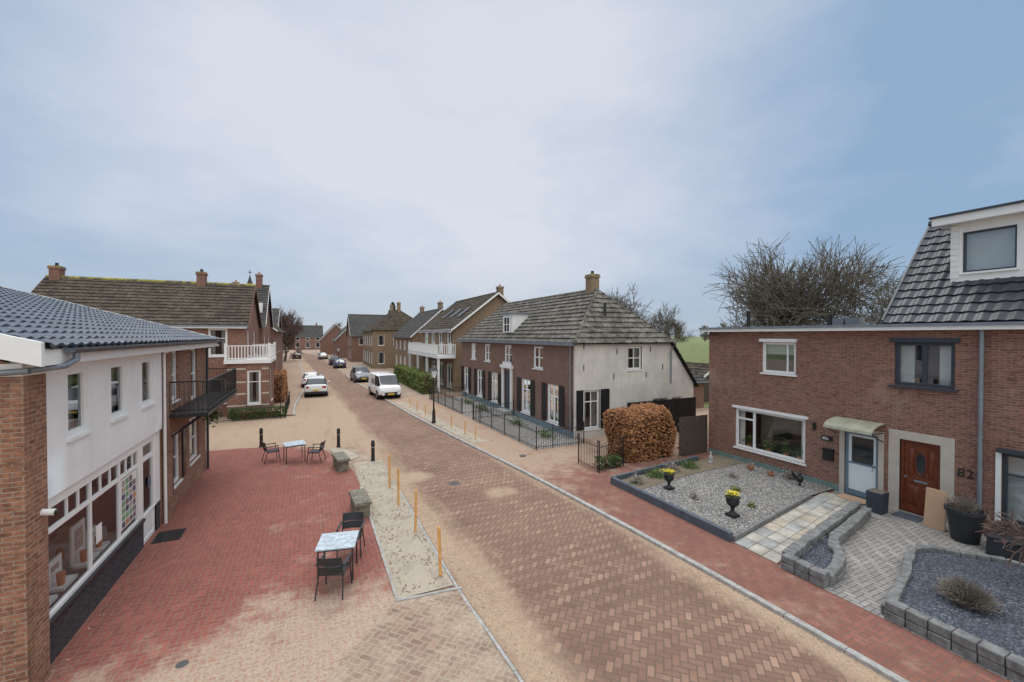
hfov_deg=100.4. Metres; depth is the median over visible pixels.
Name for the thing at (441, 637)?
sandy paving
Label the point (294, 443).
terrace table
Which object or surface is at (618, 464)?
iron fence
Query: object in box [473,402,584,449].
iron fence
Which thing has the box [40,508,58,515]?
wall camera
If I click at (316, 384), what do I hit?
parked suv
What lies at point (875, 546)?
paver forecourt
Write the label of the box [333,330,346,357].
walls
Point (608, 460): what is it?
hedge
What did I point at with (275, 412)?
hedge
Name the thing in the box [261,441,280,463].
terrace chair
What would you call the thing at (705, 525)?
garden edging
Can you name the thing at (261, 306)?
dormer
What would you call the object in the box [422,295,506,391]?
walls
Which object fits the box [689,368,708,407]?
barn
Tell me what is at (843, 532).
garden wall
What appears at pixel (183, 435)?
shutters
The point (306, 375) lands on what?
parked car
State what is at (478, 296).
ridge tiles
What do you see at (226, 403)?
sills
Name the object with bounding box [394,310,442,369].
walls
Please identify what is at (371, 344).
windows
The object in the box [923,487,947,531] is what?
cardboard sheet
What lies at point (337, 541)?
terrace table
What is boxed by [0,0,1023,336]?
sky
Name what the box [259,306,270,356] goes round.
walls
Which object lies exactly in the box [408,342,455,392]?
balcony
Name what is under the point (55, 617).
sills
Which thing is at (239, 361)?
bay roof
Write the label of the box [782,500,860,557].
garden wall
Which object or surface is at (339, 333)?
roof
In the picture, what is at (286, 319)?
bare tree
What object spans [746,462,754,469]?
terracotta bowl
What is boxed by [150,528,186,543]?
doormat
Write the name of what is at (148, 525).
door
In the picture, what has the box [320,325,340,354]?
walls
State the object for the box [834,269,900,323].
bare tree
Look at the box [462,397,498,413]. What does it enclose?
iron fence
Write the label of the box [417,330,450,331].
gutter
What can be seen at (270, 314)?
roof underlay
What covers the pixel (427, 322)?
verge
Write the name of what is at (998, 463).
windows
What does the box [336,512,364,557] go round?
terrace chair
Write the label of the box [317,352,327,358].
parked car
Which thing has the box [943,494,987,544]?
potted lavender
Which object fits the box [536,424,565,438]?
front garden shrub
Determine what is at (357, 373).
parked car
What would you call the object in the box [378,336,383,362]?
curtains
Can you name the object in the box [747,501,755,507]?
garden plant
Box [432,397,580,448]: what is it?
front garden paving
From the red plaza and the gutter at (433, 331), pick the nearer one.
the red plaza
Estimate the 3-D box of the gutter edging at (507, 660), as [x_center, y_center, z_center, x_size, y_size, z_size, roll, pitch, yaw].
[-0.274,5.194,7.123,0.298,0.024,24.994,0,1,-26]
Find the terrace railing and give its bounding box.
[224,342,275,360]
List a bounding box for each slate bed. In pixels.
[799,535,832,568]
[900,551,1023,657]
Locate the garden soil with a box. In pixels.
[622,455,743,488]
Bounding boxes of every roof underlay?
[45,340,218,349]
[163,291,261,327]
[266,292,272,326]
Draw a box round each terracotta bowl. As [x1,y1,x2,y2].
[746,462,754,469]
[767,468,775,475]
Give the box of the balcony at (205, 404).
[169,368,236,437]
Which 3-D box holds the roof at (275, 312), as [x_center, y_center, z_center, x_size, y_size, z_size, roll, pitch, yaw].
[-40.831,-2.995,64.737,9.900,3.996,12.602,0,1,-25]
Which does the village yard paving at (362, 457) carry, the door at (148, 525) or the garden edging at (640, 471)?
the garden edging at (640, 471)
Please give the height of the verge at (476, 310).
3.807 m
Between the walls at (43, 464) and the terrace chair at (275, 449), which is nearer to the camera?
the walls at (43, 464)
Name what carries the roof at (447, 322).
on the walls at (495, 303)
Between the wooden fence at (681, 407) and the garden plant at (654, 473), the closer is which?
the garden plant at (654, 473)
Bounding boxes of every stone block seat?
[331,451,349,471]
[348,488,371,517]
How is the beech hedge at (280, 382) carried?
on the village yard paving at (362, 457)
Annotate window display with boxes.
[49,517,109,605]
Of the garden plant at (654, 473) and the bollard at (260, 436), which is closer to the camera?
the garden plant at (654, 473)
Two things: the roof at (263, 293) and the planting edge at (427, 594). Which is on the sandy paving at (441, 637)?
the planting edge at (427, 594)
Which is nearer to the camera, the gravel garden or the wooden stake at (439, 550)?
the wooden stake at (439, 550)
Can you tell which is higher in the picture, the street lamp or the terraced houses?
the terraced houses
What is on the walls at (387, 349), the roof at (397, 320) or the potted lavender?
the roof at (397, 320)
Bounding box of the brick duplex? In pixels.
[699,200,1023,536]
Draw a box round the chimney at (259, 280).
[255,272,262,288]
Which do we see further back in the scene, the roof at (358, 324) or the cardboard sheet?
the roof at (358, 324)
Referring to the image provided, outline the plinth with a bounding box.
[50,500,159,664]
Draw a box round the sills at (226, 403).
[208,353,272,405]
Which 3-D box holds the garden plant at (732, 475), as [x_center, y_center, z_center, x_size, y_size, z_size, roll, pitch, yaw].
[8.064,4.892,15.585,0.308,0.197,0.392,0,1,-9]
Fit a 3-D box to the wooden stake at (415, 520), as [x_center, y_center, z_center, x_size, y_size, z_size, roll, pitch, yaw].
[-2.572,4.558,11.403,0.070,1.183,0.093,1,1,41]
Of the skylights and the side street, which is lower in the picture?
the side street
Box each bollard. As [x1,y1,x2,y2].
[259,428,262,447]
[336,428,340,447]
[371,440,374,460]
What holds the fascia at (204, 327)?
attached to the roof at (168, 303)
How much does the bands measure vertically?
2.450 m
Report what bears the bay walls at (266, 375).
on the village yard paving at (362, 457)
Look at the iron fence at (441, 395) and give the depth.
32.21 m
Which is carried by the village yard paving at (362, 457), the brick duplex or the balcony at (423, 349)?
the brick duplex
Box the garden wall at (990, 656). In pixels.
[884,598,1023,681]
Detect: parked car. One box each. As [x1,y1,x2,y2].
[300,372,321,386]
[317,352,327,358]
[328,356,340,364]
[332,359,345,368]
[350,366,369,382]
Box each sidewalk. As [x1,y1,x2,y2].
[272,355,303,414]
[312,354,461,397]
[386,394,1010,681]
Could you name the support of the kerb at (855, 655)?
on the village yard paving at (362, 457)
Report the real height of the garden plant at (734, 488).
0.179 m
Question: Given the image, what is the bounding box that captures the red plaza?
[45,446,395,681]
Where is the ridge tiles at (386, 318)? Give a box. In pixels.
[364,310,411,330]
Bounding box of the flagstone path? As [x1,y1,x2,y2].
[734,491,851,563]
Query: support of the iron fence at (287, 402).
on the side street
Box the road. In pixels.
[284,350,891,681]
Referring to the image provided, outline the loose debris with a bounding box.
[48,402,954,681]
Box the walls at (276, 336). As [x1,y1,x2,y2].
[270,328,282,369]
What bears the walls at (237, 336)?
on the village yard paving at (362, 457)
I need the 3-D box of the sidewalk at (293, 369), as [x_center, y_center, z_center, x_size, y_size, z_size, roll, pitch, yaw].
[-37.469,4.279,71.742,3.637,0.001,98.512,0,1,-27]
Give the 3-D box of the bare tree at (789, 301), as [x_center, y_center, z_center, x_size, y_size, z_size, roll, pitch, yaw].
[24.431,-2.019,34.464,14.771,14.077,17.723,-1,1,-44]
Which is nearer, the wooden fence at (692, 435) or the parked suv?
the wooden fence at (692, 435)
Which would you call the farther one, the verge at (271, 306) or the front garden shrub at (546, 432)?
the verge at (271, 306)
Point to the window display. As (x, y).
(60, 580)
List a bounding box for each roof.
[0,286,219,348]
[31,277,254,324]
[224,356,275,363]
[257,286,268,324]
[272,309,279,326]
[332,325,346,339]
[348,315,384,335]
[361,310,411,330]
[392,309,440,336]
[418,293,509,330]
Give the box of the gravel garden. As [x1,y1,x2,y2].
[643,455,833,535]
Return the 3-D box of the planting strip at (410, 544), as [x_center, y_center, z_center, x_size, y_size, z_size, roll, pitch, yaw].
[-3.879,5.068,13.287,1.140,0.068,9.980,0,1,-25]
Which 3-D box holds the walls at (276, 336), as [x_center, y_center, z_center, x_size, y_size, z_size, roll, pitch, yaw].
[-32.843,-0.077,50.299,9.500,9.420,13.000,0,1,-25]
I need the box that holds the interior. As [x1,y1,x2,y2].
[48,525,155,579]
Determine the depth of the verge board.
5.87 m
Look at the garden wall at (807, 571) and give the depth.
9.14 m
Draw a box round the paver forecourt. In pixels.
[779,491,1013,681]
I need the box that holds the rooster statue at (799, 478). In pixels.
[791,471,803,485]
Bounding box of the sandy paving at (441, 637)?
[326,590,514,681]
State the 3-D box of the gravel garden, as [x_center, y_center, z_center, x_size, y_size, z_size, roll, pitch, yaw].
[7.284,4.985,14.725,6.280,0.001,5.500,0,1,-25]
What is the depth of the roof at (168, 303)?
27.66 m
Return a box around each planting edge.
[359,486,397,598]
[396,586,461,601]
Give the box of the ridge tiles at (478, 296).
[455,291,499,301]
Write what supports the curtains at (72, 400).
attached to the walls at (43, 464)
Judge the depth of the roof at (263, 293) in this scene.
39.29 m
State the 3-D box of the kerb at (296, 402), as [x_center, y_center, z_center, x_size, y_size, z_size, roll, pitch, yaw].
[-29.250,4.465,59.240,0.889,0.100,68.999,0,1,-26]
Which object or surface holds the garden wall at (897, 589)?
on the paver forecourt
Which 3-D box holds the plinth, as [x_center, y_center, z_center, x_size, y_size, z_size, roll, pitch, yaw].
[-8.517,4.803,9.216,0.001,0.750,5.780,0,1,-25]
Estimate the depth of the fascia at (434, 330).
44.78 m
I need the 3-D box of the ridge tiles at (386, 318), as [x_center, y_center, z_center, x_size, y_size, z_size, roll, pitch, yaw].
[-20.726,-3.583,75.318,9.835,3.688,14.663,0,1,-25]
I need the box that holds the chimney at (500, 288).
[496,284,503,295]
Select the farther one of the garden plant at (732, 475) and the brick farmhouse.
the brick farmhouse
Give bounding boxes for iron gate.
[578,432,598,471]
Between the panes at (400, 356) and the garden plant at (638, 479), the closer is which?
the garden plant at (638, 479)
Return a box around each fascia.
[0,342,218,376]
[172,326,246,327]
[418,329,450,332]
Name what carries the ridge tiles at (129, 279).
attached to the roof at (168, 303)
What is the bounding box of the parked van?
[368,372,400,398]
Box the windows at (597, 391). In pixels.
[465,316,680,428]
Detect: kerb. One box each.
[293,363,303,415]
[345,375,908,681]
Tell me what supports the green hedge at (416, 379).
on the village yard paving at (362, 457)
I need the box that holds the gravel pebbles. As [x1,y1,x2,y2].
[642,467,822,532]
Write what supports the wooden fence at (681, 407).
on the sidewalk at (915, 658)
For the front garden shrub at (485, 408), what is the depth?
29.93 m
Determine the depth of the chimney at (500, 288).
43.32 m
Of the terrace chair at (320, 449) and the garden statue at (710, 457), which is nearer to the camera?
the garden statue at (710, 457)
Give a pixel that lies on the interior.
(112, 537)
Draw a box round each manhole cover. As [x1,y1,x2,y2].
[175,660,188,668]
[449,481,459,484]
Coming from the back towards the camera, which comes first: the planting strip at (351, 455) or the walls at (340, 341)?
the walls at (340, 341)
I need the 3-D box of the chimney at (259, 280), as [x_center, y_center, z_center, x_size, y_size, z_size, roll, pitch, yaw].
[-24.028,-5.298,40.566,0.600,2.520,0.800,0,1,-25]
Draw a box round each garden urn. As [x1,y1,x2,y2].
[660,468,674,490]
[724,489,740,518]
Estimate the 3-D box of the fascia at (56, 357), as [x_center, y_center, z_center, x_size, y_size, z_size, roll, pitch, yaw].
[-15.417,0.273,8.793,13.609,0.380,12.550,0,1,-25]
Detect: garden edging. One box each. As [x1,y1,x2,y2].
[611,476,732,541]
[612,455,698,479]
[733,494,811,541]
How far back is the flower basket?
15.65 m
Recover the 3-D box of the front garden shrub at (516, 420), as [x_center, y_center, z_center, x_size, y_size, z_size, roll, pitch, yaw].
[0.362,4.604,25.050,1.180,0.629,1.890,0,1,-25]
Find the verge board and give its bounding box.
[0,286,217,366]
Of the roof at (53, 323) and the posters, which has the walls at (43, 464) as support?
the roof at (53, 323)
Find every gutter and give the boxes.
[0,340,223,523]
[167,325,261,328]
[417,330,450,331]
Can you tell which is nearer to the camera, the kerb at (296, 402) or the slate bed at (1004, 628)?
the slate bed at (1004, 628)
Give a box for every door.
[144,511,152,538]
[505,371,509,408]
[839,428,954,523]
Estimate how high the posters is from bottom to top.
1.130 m
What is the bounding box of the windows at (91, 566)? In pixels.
[48,349,196,618]
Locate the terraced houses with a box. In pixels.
[283,322,322,349]
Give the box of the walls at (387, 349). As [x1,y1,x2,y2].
[363,330,398,368]
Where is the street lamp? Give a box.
[429,365,437,422]
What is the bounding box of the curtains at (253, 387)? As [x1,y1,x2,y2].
[205,330,258,401]
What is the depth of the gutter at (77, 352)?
11.90 m
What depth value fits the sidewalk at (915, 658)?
10.11 m
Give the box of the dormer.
[259,303,262,312]
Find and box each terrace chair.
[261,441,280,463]
[306,440,325,463]
[314,552,352,600]
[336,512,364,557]
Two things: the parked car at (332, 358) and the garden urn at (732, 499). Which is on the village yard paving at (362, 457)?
the parked car at (332, 358)
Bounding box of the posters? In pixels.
[96,469,150,543]
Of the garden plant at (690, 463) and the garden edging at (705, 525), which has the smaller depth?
the garden edging at (705, 525)
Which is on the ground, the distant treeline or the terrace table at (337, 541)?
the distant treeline
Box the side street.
[209,416,351,450]
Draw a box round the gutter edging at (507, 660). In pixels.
[394,481,523,681]
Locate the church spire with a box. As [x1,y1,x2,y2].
[247,272,252,283]
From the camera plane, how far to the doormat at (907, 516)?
12.28 m
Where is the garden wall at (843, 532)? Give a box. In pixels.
[825,506,871,587]
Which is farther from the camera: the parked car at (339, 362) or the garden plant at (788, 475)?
the parked car at (339, 362)
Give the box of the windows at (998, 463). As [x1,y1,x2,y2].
[736,225,1023,525]
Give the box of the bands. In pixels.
[227,367,268,406]
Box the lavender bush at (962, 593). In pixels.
[930,574,1006,614]
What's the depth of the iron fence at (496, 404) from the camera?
27.27 m
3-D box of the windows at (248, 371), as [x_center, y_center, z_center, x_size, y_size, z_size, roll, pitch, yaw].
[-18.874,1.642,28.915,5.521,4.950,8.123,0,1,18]
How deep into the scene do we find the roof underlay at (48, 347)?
7.86 m
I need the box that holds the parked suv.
[304,376,329,396]
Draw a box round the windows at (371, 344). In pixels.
[365,335,393,363]
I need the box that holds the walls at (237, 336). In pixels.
[180,299,258,416]
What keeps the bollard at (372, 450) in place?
on the village yard paving at (362, 457)
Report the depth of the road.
9.13 m
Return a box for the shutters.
[172,427,185,494]
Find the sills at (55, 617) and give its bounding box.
[50,398,200,627]
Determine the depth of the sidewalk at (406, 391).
48.44 m
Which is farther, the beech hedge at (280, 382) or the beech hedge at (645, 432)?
the beech hedge at (280, 382)
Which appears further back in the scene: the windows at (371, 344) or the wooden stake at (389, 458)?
the windows at (371, 344)
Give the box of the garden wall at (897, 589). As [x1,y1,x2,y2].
[881,544,1023,614]
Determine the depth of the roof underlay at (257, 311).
33.69 m
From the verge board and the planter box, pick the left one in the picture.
the verge board
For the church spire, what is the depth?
78.63 m
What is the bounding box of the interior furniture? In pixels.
[48,521,106,609]
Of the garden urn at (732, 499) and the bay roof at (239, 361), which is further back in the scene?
the bay roof at (239, 361)
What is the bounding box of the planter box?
[866,488,888,514]
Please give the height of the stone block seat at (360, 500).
0.520 m
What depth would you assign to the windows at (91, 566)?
9.22 m
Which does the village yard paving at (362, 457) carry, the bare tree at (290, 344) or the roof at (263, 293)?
the bare tree at (290, 344)
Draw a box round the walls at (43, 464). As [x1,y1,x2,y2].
[0,348,205,681]
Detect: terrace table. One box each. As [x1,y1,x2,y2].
[283,440,305,463]
[315,530,358,583]
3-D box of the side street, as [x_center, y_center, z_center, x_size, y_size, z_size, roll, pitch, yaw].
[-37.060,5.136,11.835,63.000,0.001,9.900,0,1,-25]
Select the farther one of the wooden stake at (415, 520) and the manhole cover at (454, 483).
the manhole cover at (454, 483)
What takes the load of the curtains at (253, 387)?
attached to the windows at (248, 371)
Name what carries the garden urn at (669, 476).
on the gravel garden
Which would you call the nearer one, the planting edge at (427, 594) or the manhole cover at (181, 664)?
the manhole cover at (181, 664)
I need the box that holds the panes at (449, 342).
[425,333,451,386]
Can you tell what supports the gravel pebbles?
on the gravel garden
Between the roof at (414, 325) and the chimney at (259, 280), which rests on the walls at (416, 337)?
the roof at (414, 325)
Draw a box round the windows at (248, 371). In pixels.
[205,328,260,403]
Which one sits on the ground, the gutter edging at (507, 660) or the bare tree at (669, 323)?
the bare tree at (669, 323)
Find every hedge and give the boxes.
[227,405,288,420]
[274,369,288,402]
[393,364,434,393]
[595,453,621,469]
[602,402,677,462]
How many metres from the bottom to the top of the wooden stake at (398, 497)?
1.193 m
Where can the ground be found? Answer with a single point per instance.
(695, 349)
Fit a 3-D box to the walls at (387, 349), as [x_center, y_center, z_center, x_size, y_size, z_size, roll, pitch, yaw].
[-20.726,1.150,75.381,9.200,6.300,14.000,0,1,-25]
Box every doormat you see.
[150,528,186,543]
[835,493,865,504]
[891,511,923,521]
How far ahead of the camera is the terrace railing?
27.61 m
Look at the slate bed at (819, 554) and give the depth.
9.88 m
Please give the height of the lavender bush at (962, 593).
0.514 m
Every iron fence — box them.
[209,390,289,422]
[429,384,465,413]
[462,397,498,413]
[472,399,513,417]
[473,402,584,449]
[599,435,623,472]
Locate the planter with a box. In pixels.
[984,531,1023,562]
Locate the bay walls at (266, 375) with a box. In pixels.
[227,361,273,418]
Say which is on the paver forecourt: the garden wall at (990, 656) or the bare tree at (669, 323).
the garden wall at (990, 656)
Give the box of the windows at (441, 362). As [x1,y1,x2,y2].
[425,332,451,387]
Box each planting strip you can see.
[330,447,358,459]
[354,460,452,598]
[395,402,486,442]
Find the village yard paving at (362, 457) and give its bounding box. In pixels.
[210,350,708,681]
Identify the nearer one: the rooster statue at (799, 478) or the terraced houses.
the rooster statue at (799, 478)
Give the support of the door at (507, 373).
in the brick farmhouse
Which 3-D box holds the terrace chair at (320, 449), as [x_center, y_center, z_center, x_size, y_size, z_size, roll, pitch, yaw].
[-8.166,4.620,17.860,0.649,0.864,0.590,0,1,-5]
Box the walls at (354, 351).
[347,323,362,361]
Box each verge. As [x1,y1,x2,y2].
[30,279,261,326]
[266,287,273,327]
[410,308,443,337]
[427,292,508,330]
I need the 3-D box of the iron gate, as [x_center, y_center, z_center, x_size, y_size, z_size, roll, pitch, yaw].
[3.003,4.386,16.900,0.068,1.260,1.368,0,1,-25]
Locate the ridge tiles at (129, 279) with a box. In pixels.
[45,275,255,285]
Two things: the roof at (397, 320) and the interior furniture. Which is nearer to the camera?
the interior furniture
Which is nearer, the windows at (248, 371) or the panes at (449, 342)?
the windows at (248, 371)
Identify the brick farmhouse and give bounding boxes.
[457,271,698,439]
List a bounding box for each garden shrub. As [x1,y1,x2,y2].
[476,398,493,409]
[511,416,528,424]
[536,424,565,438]
[975,508,1023,567]
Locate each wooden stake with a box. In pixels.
[388,454,390,486]
[397,468,399,504]
[414,489,416,531]
[437,526,441,575]
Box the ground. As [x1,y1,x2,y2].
[670,337,708,408]
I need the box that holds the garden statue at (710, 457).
[708,452,712,462]
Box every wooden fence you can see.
[627,397,695,432]
[677,415,707,456]
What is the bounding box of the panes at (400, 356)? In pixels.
[396,341,409,364]
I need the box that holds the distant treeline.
[336,322,754,340]
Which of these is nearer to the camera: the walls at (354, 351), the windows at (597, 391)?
the windows at (597, 391)
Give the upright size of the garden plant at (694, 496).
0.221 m
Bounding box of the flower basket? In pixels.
[199,409,223,429]
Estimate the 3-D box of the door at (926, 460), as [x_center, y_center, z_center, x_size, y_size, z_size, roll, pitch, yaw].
[11.629,3.872,13.044,0.181,2.390,2.820,0,1,-25]
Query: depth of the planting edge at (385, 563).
9.99 m
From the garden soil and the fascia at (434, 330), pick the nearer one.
the garden soil
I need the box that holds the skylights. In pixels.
[441,307,470,318]
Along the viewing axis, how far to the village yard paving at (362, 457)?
17.50 m
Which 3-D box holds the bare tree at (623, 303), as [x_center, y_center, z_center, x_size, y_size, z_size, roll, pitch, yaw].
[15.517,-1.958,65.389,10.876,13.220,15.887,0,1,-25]
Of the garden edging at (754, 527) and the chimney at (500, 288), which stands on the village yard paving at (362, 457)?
the garden edging at (754, 527)
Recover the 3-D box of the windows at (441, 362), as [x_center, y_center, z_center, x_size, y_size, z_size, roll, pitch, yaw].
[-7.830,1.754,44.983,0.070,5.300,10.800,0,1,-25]
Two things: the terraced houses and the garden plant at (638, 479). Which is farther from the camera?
the terraced houses
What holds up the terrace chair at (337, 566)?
on the red plaza
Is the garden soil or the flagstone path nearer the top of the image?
the garden soil
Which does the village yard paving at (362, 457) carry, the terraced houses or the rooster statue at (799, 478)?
the terraced houses
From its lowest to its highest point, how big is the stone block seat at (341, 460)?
0.520 m
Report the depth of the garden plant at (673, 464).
16.16 m
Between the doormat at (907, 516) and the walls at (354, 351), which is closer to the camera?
the doormat at (907, 516)
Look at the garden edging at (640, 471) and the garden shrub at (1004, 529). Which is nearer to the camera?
the garden shrub at (1004, 529)
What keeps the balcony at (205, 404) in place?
attached to the walls at (43, 464)
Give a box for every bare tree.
[280,305,304,344]
[282,313,305,360]
[605,282,661,330]
[644,301,694,341]
[703,234,904,326]
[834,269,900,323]
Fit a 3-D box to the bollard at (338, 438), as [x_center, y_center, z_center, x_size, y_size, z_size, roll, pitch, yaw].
[-8.207,4.573,20.184,0.200,0.920,0.195,0,1,-25]
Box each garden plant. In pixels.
[627,473,649,484]
[645,464,664,479]
[662,458,687,473]
[679,456,700,468]
[689,492,700,499]
[727,472,737,477]
[730,485,742,491]
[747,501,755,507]
[780,466,797,479]
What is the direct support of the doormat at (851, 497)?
on the paver forecourt
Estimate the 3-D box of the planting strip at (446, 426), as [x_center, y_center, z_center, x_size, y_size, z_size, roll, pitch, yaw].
[-5.221,4.872,27.175,0.903,0.001,14.622,0,1,-30]
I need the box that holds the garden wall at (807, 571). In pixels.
[781,553,829,588]
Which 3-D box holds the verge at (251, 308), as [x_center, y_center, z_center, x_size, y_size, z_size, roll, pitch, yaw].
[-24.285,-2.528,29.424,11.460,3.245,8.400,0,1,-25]
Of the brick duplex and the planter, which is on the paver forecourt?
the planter
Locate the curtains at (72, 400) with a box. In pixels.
[1,353,190,506]
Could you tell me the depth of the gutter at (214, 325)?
27.22 m
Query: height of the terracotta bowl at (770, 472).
0.304 m

